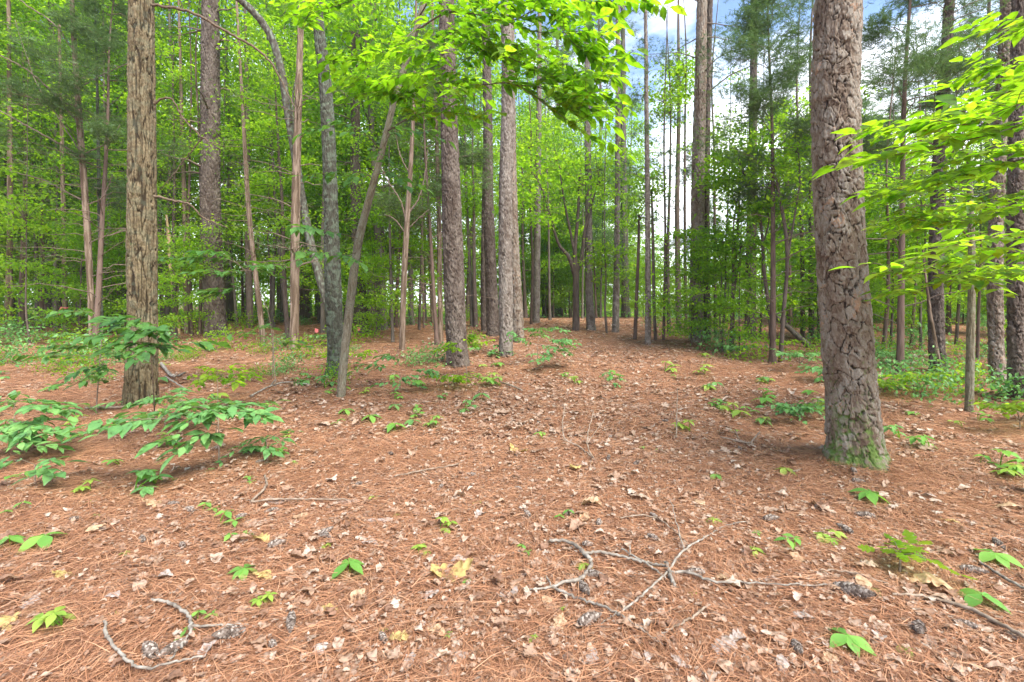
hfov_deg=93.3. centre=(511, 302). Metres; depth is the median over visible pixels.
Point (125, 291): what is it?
broadleaf tree
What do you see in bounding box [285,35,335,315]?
pine tree
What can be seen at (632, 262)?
broadleaf tree
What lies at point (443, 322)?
shrub
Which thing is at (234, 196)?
broadleaf tree
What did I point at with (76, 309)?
broadleaf tree
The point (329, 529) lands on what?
pine cone
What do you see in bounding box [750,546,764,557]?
seedling
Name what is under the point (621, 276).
broadleaf tree
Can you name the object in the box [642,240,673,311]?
broadleaf tree
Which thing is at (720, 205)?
slim tree
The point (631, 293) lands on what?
broadleaf tree
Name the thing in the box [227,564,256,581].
seedling
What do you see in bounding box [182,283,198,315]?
broadleaf tree
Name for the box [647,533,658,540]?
pine cone
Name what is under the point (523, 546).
seedling
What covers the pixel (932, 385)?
shrub
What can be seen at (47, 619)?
seedling
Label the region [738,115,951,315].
understory tree
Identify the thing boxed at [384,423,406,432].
seedling
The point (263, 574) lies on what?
fallen leaf
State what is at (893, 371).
shrub
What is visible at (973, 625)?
pine cone
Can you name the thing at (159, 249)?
slim tree
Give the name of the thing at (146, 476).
seedling
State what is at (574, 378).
seedling
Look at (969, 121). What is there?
leafy tree
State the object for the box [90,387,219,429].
leafy sapling
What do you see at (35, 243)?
broadleaf tree
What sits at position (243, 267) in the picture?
broadleaf tree
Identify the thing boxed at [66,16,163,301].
slim tree
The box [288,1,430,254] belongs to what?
broadleaf tree
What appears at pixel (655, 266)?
broadleaf tree
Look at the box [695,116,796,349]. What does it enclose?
young tree
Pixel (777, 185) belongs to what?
young tree
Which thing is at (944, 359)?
shrub
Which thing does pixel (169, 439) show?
seedling
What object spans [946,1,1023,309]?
cedar tree
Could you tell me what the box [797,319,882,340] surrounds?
shrub
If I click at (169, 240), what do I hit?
dead snag
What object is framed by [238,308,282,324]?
shrub
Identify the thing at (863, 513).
pine cone
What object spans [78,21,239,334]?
broadleaf tree
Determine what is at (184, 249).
understory tree
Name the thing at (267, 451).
leafy sapling
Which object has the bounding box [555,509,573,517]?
seedling
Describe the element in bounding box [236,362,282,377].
shrub
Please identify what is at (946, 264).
broadleaf tree
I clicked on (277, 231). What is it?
slim tree
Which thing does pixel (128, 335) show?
leafy sapling
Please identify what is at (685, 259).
understory tree
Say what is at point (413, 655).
fallen leaf
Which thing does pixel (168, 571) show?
fallen leaf
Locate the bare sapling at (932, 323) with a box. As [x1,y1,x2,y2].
[922,250,941,372]
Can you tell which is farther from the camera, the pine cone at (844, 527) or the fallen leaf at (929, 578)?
the pine cone at (844, 527)
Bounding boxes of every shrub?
[0,314,64,345]
[0,320,37,346]
[0,331,51,366]
[0,342,35,365]
[9,354,85,372]
[15,324,115,358]
[15,324,121,369]
[25,347,112,377]
[27,331,75,340]
[31,315,86,341]
[65,335,125,358]
[67,366,123,383]
[91,347,124,365]
[115,326,190,345]
[158,349,175,361]
[159,351,178,358]
[169,348,205,361]
[172,321,253,353]
[173,345,210,359]
[196,365,227,382]
[226,304,279,323]
[226,307,274,330]
[232,338,278,354]
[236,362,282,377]
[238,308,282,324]
[254,328,304,351]
[260,362,310,376]
[263,348,319,373]
[268,311,289,322]
[274,329,326,360]
[299,315,318,325]
[302,334,356,355]
[305,358,367,383]
[306,334,326,340]
[320,342,377,359]
[325,318,390,344]
[349,344,362,351]
[352,317,389,340]
[386,342,441,367]
[398,313,417,324]
[410,339,472,366]
[414,312,478,331]
[424,372,478,384]
[466,330,488,344]
[468,345,512,357]
[504,326,581,365]
[640,302,674,322]
[640,316,661,327]
[653,309,716,338]
[674,320,754,354]
[700,327,742,346]
[704,325,794,365]
[712,313,742,328]
[721,343,767,352]
[755,399,824,424]
[763,339,806,346]
[769,348,821,362]
[795,330,820,355]
[795,363,822,379]
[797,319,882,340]
[810,351,947,394]
[874,319,954,350]
[874,345,915,367]
[875,332,892,350]
[875,339,893,354]
[875,350,927,358]
[877,379,909,390]
[878,340,927,367]
[878,371,961,393]
[879,336,917,353]
[881,361,991,408]
[893,313,952,333]
[904,345,1002,385]
[907,359,1012,399]
[918,358,991,381]
[929,368,1023,404]
[946,335,984,355]
[948,339,1006,359]
[958,399,1023,428]
[962,319,986,330]
[975,364,1023,402]
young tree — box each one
[94,1,103,339]
[258,0,686,397]
[581,178,675,339]
[583,163,688,339]
[690,144,811,338]
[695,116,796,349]
[697,106,812,361]
[864,87,1023,412]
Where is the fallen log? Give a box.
[763,306,810,347]
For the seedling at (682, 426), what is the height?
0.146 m
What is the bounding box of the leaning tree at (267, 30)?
[236,0,325,312]
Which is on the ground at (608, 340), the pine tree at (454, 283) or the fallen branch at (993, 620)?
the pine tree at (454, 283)
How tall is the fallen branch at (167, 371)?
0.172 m
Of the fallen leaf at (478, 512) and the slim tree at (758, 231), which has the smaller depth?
the fallen leaf at (478, 512)
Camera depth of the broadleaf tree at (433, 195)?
21.97 m
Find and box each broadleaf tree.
[0,0,95,283]
[0,0,95,323]
[0,0,100,271]
[0,0,123,328]
[0,0,124,273]
[0,0,126,232]
[0,0,126,331]
[0,0,160,323]
[0,0,231,326]
[0,2,43,281]
[0,41,167,302]
[1,0,256,289]
[2,1,192,321]
[2,182,61,313]
[15,2,221,319]
[17,0,289,328]
[58,0,233,286]
[67,0,270,289]
[76,0,311,321]
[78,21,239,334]
[82,0,281,320]
[157,172,239,310]
[157,183,199,290]
[161,0,366,322]
[163,0,370,339]
[170,73,289,255]
[178,48,274,312]
[178,155,275,287]
[180,0,361,327]
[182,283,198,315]
[195,165,268,297]
[198,24,307,312]
[207,0,421,332]
[221,42,344,319]
[223,27,299,316]
[224,88,272,312]
[233,134,341,316]
[235,99,343,291]
[237,6,426,323]
[237,165,289,295]
[239,84,387,319]
[248,0,498,330]
[253,0,368,323]
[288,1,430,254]
[302,0,479,325]
[303,33,467,341]
[332,0,480,324]
[344,5,499,320]
[380,8,530,316]
[381,171,436,300]
[385,0,520,278]
[385,133,435,316]
[393,70,524,290]
[417,0,572,326]
[429,94,498,286]
[436,140,498,286]
[462,181,497,297]
[466,191,525,307]
[476,139,547,289]
[477,33,601,319]
[477,66,572,317]
[478,152,540,298]
[492,100,544,279]
[493,130,545,311]
[496,109,580,315]
[498,141,596,315]
[517,110,602,315]
[517,148,550,315]
[518,83,631,318]
[518,104,599,316]
[518,172,580,317]
[520,159,598,315]
[525,146,611,316]
[527,250,564,307]
[540,149,611,292]
[540,234,568,317]
[547,259,572,315]
[552,233,584,317]
[554,136,644,317]
[554,220,585,316]
[570,245,598,315]
[580,203,611,298]
[584,241,611,304]
[592,123,663,303]
[592,146,674,292]
[593,100,681,291]
[593,257,612,307]
[603,191,655,303]
[606,240,644,307]
[609,220,644,305]
[610,259,641,309]
[624,245,655,318]
[629,251,661,315]
[629,273,644,314]
[640,239,661,303]
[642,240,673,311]
[644,241,688,309]
[670,269,683,309]
[682,186,764,313]
[710,227,738,302]
[740,217,781,300]
[757,163,807,313]
[778,228,807,316]
[782,102,913,285]
[797,187,921,318]
[865,187,965,314]
[866,150,976,321]
[869,107,978,313]
[870,134,990,330]
[907,232,986,301]
[931,110,991,316]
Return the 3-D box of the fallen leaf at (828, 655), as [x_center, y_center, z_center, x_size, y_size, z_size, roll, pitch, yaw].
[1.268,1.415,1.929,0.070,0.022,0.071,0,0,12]
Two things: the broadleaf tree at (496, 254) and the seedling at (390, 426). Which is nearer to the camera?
the seedling at (390, 426)
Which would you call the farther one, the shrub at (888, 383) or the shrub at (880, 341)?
the shrub at (880, 341)
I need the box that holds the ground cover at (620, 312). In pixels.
[0,296,1006,332]
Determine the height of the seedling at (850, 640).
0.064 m
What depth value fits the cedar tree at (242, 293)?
24.30 m
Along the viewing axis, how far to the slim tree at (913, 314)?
13.14 m
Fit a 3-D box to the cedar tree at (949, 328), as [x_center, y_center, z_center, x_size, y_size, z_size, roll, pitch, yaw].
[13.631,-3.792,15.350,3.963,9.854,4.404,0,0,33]
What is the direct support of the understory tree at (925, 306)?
on the ground at (608, 340)
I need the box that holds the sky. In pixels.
[28,0,999,303]
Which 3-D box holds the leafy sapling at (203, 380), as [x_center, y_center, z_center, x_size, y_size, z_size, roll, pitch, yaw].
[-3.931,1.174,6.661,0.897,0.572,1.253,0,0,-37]
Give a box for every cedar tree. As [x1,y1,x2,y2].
[0,0,97,334]
[0,0,200,342]
[0,0,206,349]
[0,93,94,326]
[3,24,105,332]
[74,68,171,271]
[125,0,252,333]
[170,0,290,345]
[193,101,272,318]
[205,0,378,349]
[338,72,441,327]
[361,24,498,344]
[378,0,495,341]
[381,0,427,349]
[393,61,442,322]
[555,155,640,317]
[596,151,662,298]
[662,141,732,295]
[677,0,884,362]
[756,68,816,327]
[758,106,807,315]
[763,169,807,316]
[768,0,1006,373]
[777,144,872,263]
[816,92,927,278]
[862,108,914,316]
[864,78,955,323]
[874,20,998,333]
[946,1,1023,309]
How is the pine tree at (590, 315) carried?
on the ground at (608, 340)
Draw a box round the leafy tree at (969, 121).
[810,11,1023,301]
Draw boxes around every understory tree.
[0,195,72,323]
[0,205,126,336]
[0,229,34,304]
[0,253,33,305]
[18,186,176,333]
[27,232,159,332]
[78,222,236,341]
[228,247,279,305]
[288,169,418,330]
[289,220,350,309]
[340,240,423,335]
[625,236,739,344]
[633,86,816,348]
[646,222,816,351]
[710,226,769,318]
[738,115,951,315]
[756,235,876,338]
[757,243,814,315]
[759,242,815,313]
[792,171,911,296]
[799,215,910,288]
[870,240,915,324]
[872,270,896,322]
[873,199,928,302]
[873,265,954,328]
[913,237,986,315]
[944,222,987,323]
[944,228,1004,314]
[947,201,1006,308]
[955,217,1006,311]
[961,227,1007,329]
[967,227,1006,315]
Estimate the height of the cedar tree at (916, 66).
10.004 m
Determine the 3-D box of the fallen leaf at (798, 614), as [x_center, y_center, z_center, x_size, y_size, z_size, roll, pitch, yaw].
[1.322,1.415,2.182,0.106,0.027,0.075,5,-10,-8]
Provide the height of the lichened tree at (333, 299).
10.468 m
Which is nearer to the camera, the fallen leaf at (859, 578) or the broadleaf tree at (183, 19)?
the fallen leaf at (859, 578)
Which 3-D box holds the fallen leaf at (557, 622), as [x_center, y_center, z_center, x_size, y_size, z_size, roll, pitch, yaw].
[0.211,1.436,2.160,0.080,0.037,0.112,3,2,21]
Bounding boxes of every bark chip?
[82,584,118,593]
[268,500,291,504]
[337,499,360,505]
[367,517,392,522]
[945,517,984,524]
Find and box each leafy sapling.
[0,390,97,462]
[0,456,89,486]
[1,308,158,413]
[33,387,289,474]
[49,314,230,417]
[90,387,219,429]
[158,250,290,377]
[187,363,266,401]
[206,429,302,470]
[214,323,314,387]
[347,353,444,390]
[430,334,494,377]
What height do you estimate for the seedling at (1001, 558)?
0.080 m
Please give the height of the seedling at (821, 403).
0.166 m
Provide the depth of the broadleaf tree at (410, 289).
19.11 m
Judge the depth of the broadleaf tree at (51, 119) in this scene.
15.77 m
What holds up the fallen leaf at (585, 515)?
on the ground at (608, 340)
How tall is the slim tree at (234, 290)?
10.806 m
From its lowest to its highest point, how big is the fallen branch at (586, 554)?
0.138 m
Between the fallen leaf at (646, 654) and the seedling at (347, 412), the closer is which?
the fallen leaf at (646, 654)
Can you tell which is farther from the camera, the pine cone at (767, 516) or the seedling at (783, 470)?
the seedling at (783, 470)
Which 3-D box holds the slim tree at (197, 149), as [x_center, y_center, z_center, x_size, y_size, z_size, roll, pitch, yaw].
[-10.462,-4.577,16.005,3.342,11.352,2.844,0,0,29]
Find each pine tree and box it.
[48,0,61,327]
[103,3,163,318]
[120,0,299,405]
[155,0,269,337]
[263,1,361,317]
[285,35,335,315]
[286,24,314,315]
[306,4,403,333]
[367,2,376,325]
[439,0,470,368]
[480,167,486,331]
[482,8,498,336]
[498,1,514,356]
[512,2,523,342]
[521,20,597,315]
[522,59,579,295]
[533,12,541,322]
[533,21,582,315]
[563,0,641,332]
[579,0,629,316]
[584,26,595,330]
[591,0,665,316]
[600,10,693,344]
[630,0,803,342]
[704,0,712,341]
[710,0,812,339]
[800,0,1010,371]
[810,0,891,473]
[926,0,999,313]
[932,0,1011,382]
[1005,0,1023,399]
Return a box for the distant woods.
[0,215,976,316]
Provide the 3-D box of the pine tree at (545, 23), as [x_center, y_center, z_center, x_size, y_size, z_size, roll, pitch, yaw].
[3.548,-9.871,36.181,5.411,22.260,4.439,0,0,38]
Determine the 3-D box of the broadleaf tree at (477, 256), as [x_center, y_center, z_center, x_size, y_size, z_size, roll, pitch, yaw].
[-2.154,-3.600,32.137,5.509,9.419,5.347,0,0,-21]
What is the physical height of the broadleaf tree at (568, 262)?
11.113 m
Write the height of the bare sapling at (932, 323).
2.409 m
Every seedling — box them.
[0,419,18,423]
[0,500,30,512]
[0,535,25,545]
[3,471,28,479]
[18,532,66,552]
[25,606,75,633]
[71,478,100,492]
[101,459,123,464]
[127,469,172,497]
[137,469,162,484]
[157,435,179,446]
[174,627,194,640]
[191,609,217,621]
[198,501,218,512]
[207,393,228,398]
[214,510,241,526]
[224,530,254,540]
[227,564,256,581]
[239,435,276,452]
[244,476,255,483]
[249,591,277,606]
[272,446,288,455]
[290,377,304,385]
[297,373,315,383]
[315,375,335,388]
[330,558,363,580]
[338,408,353,414]
[362,414,382,423]
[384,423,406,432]
[388,404,402,410]
[390,392,403,398]
[404,419,421,424]
[410,407,424,416]
[411,380,424,384]
[411,543,430,555]
[423,415,441,425]
[436,516,456,532]
[459,399,477,412]
[472,393,489,399]
[477,372,499,382]
[485,376,501,386]
[517,544,530,554]
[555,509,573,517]
[568,376,581,383]
[576,561,592,571]
[599,372,626,387]
[609,370,620,378]
[661,361,679,371]
[672,419,693,431]
[694,364,711,373]
[702,385,715,390]
[706,517,722,526]
[709,474,721,478]
[711,398,727,408]
[716,402,738,411]
[729,410,751,417]
[741,406,759,412]
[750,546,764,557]
[751,397,773,403]
[754,418,772,426]
[757,388,776,398]
[774,533,801,551]
[775,467,794,474]
[801,390,817,394]
[810,532,829,541]
[811,398,824,409]
[822,537,838,545]
[826,529,847,538]
[829,627,876,656]
[848,488,889,503]
[857,529,977,579]
[883,424,905,438]
[896,644,913,659]
[904,434,937,451]
[957,588,1011,614]
[972,411,993,421]
[974,454,999,466]
[976,549,1023,569]
[989,463,1023,476]
[990,449,1023,474]
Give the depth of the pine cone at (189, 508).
3.22 m
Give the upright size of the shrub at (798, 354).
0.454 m
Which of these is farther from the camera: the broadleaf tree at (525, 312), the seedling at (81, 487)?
the broadleaf tree at (525, 312)
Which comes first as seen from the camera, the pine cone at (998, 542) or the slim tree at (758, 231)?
the pine cone at (998, 542)
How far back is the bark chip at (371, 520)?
3.15 m
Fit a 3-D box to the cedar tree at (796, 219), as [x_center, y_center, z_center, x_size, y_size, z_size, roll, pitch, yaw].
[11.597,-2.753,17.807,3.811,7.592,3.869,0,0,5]
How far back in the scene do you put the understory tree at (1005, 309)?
14.35 m
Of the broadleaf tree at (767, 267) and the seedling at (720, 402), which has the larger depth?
the broadleaf tree at (767, 267)
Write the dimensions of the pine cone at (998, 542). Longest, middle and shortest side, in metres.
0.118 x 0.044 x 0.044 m
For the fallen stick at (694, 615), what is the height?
0.021 m
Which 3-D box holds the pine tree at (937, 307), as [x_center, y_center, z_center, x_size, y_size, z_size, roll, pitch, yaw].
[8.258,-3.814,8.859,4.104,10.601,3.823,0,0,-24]
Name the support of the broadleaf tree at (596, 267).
on the ground at (608, 340)
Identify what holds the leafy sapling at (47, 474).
on the ground at (608, 340)
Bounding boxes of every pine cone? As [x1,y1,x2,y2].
[138,534,145,541]
[141,640,158,659]
[154,637,187,659]
[167,501,180,505]
[179,541,185,546]
[185,506,194,511]
[211,624,246,638]
[235,513,246,517]
[264,507,278,512]
[267,539,286,547]
[267,639,276,647]
[286,611,295,632]
[318,526,333,536]
[320,531,333,538]
[379,631,387,642]
[524,509,530,517]
[577,611,601,626]
[578,580,589,594]
[582,540,593,546]
[584,569,604,578]
[596,518,601,524]
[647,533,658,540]
[687,567,705,574]
[763,514,779,520]
[791,639,803,654]
[833,581,876,598]
[836,523,852,533]
[852,478,865,482]
[854,511,875,518]
[912,619,925,634]
[951,619,978,628]
[958,564,988,573]
[991,537,1006,550]
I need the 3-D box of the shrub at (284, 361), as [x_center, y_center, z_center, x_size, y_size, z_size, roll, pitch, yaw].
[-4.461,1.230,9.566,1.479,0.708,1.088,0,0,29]
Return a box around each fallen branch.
[103,598,248,669]
[159,362,189,391]
[523,501,745,644]
[891,593,1023,637]
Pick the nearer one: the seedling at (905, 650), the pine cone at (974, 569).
the seedling at (905, 650)
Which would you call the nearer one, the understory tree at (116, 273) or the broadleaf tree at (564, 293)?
the understory tree at (116, 273)
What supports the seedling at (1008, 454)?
on the ground at (608, 340)
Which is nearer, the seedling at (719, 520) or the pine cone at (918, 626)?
the pine cone at (918, 626)
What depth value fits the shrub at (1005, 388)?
6.74 m
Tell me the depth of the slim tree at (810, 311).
14.71 m
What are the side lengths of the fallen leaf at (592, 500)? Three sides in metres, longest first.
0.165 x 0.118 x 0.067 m
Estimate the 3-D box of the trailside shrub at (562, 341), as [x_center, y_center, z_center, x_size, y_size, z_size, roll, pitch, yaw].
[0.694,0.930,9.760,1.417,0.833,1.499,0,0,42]
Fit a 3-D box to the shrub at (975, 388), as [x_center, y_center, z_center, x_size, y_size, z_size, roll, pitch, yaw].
[6.736,1.255,7.225,1.360,0.870,1.650,0,0,-12]
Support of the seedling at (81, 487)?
on the ground at (608, 340)
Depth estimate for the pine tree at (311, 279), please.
37.85 m
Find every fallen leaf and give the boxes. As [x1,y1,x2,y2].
[0,612,20,631]
[18,593,40,608]
[52,570,76,579]
[85,523,105,530]
[105,590,119,596]
[142,499,165,506]
[155,569,173,576]
[193,640,216,661]
[252,532,269,542]
[253,570,272,580]
[293,512,307,518]
[313,642,327,654]
[323,603,339,612]
[350,588,364,607]
[362,538,378,544]
[389,630,409,640]
[404,652,415,665]
[420,589,438,598]
[425,623,444,635]
[430,558,472,581]
[451,554,465,560]
[452,650,467,661]
[474,509,485,518]
[497,586,517,597]
[510,443,526,452]
[542,595,551,607]
[550,612,566,632]
[578,512,589,520]
[581,496,602,505]
[581,648,598,664]
[644,650,653,660]
[671,654,688,667]
[695,499,704,504]
[711,634,737,655]
[714,572,731,579]
[731,628,747,640]
[762,575,778,580]
[776,654,789,670]
[785,551,804,562]
[793,609,813,618]
[821,650,839,663]
[855,574,872,589]
[871,629,886,641]
[906,571,952,589]
[989,501,1019,508]
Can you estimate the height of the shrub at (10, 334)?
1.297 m
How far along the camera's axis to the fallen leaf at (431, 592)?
2.40 m
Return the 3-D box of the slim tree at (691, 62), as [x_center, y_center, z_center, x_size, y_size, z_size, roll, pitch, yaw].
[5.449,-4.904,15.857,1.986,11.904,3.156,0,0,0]
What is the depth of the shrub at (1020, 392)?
6.63 m
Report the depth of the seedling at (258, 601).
2.27 m
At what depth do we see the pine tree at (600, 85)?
37.48 m
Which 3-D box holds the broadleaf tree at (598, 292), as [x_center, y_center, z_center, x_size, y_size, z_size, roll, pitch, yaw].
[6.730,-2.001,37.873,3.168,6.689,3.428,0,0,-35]
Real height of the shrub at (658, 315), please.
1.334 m
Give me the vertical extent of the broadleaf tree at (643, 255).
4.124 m
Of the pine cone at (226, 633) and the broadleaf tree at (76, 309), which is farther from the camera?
the broadleaf tree at (76, 309)
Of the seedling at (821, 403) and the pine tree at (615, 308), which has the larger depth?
the pine tree at (615, 308)
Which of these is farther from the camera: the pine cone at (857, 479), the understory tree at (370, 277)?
the understory tree at (370, 277)
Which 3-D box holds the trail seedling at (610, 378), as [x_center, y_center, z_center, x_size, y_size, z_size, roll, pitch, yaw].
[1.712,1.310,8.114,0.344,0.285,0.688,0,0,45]
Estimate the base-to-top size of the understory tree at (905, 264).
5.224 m
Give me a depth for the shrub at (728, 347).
11.12 m
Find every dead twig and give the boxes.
[562,405,604,458]
[676,389,680,436]
[720,430,759,443]
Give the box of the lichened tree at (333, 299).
[313,2,342,378]
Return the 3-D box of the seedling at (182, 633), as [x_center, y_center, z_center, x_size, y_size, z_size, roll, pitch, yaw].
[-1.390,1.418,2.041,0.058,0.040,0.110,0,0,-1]
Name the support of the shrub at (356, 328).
on the ground at (608, 340)
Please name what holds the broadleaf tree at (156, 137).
on the ground at (608, 340)
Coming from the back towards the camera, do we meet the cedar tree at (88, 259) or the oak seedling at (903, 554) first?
the cedar tree at (88, 259)
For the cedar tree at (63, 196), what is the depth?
15.37 m
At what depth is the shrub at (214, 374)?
8.55 m
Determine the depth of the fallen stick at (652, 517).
3.20 m
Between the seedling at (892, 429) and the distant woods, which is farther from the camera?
the distant woods
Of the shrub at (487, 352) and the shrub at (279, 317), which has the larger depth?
the shrub at (279, 317)
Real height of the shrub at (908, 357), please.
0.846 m
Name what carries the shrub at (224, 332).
on the ground at (608, 340)
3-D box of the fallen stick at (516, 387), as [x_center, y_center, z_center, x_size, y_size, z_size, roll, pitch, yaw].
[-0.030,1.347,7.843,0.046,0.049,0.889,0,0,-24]
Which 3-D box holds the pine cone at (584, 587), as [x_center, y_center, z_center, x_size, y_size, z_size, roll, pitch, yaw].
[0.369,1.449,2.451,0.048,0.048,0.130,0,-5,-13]
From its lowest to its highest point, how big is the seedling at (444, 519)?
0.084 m
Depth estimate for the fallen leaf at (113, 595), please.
2.29 m
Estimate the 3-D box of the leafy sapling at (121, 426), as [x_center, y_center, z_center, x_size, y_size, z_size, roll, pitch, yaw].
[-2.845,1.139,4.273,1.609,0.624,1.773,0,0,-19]
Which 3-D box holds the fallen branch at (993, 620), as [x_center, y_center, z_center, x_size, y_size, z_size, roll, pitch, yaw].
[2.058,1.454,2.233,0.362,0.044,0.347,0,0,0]
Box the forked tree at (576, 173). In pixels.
[492,118,665,330]
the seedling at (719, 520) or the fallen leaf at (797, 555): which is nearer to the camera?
the fallen leaf at (797, 555)
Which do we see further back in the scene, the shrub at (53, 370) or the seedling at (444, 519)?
the shrub at (53, 370)
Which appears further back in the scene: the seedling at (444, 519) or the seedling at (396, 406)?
the seedling at (396, 406)
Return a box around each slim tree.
[0,30,96,343]
[0,35,76,330]
[0,43,67,331]
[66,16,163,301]
[114,26,193,320]
[156,0,239,334]
[161,0,241,333]
[181,32,263,326]
[220,8,279,327]
[227,5,320,325]
[243,54,318,325]
[304,4,407,301]
[309,32,364,322]
[380,8,391,285]
[395,1,434,329]
[422,13,468,327]
[461,55,481,327]
[493,78,575,324]
[564,75,656,333]
[631,7,709,339]
[649,0,758,329]
[649,15,733,333]
[651,0,715,329]
[669,65,814,350]
[676,0,760,338]
[679,61,790,337]
[679,62,811,338]
[732,2,810,337]
[758,3,887,336]
[765,83,819,338]
[864,42,924,349]
[865,53,957,343]
[865,94,978,348]
[869,31,987,344]
[877,31,986,343]
[914,34,1006,358]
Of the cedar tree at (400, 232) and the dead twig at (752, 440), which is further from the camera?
the cedar tree at (400, 232)
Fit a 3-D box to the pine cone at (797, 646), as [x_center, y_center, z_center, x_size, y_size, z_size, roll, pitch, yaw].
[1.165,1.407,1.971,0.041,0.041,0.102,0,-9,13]
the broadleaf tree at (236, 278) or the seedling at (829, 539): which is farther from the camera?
the broadleaf tree at (236, 278)
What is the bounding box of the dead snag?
[165,215,180,333]
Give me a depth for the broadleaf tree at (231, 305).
20.73 m
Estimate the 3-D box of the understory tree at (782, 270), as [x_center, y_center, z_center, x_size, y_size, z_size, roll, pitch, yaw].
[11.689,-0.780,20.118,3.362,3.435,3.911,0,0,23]
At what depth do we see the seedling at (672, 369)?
9.45 m
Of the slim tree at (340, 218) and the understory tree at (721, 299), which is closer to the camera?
the understory tree at (721, 299)
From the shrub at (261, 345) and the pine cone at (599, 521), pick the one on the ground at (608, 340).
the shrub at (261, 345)
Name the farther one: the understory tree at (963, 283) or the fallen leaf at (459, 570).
the understory tree at (963, 283)
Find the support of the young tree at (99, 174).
on the ground at (608, 340)
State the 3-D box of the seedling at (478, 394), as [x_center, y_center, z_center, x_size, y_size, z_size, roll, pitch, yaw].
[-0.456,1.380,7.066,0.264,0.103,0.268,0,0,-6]
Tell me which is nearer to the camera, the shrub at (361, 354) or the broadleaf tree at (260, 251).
the shrub at (361, 354)
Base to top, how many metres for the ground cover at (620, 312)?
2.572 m
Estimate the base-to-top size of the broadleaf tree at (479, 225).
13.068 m
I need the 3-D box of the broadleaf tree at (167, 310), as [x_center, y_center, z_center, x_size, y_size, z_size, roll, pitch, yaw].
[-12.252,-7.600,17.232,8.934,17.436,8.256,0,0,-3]
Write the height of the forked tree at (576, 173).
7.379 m
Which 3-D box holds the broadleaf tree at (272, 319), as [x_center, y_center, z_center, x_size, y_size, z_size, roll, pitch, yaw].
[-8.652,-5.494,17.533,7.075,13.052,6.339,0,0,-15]
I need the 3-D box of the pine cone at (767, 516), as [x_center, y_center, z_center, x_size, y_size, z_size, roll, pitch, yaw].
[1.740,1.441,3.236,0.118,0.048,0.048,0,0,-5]
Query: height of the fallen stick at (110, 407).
0.072 m
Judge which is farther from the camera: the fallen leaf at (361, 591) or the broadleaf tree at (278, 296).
the broadleaf tree at (278, 296)
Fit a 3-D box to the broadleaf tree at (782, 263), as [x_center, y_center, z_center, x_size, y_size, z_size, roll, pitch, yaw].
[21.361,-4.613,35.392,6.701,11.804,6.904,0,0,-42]
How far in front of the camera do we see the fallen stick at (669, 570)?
2.52 m
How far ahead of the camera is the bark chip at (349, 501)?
3.44 m
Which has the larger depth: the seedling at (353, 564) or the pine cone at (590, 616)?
the seedling at (353, 564)
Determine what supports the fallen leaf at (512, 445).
on the ground at (608, 340)
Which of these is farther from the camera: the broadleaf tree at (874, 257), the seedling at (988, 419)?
the broadleaf tree at (874, 257)
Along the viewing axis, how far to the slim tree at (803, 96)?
14.13 m
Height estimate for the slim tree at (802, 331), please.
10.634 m
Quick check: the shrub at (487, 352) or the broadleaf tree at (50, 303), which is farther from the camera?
the broadleaf tree at (50, 303)
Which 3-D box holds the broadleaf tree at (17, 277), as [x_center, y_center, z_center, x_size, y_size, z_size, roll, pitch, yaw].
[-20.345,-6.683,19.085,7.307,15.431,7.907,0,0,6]
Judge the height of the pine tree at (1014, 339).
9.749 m
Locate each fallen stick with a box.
[84,398,201,408]
[249,379,309,396]
[250,474,346,502]
[394,463,458,483]
[500,381,522,390]
[620,514,684,540]
[664,561,675,586]
[664,604,710,630]
[672,570,827,585]
[820,568,888,583]
[979,561,1023,588]
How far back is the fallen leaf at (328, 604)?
2.25 m
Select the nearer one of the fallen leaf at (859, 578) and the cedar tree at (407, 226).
the fallen leaf at (859, 578)
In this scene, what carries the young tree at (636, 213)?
on the ground at (608, 340)
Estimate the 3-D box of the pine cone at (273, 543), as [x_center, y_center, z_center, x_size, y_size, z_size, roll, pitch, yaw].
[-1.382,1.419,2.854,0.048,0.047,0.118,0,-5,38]
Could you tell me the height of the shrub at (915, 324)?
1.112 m
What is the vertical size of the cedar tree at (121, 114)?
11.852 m
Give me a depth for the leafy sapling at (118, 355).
6.12 m
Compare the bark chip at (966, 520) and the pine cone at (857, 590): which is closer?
the pine cone at (857, 590)
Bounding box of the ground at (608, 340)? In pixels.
[0,304,1023,681]
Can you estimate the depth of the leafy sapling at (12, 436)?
4.46 m
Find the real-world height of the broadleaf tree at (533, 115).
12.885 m
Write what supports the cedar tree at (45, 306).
on the ground at (608, 340)
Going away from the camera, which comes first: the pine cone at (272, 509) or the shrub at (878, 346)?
the pine cone at (272, 509)
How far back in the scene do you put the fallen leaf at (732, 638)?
2.01 m
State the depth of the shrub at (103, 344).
11.25 m

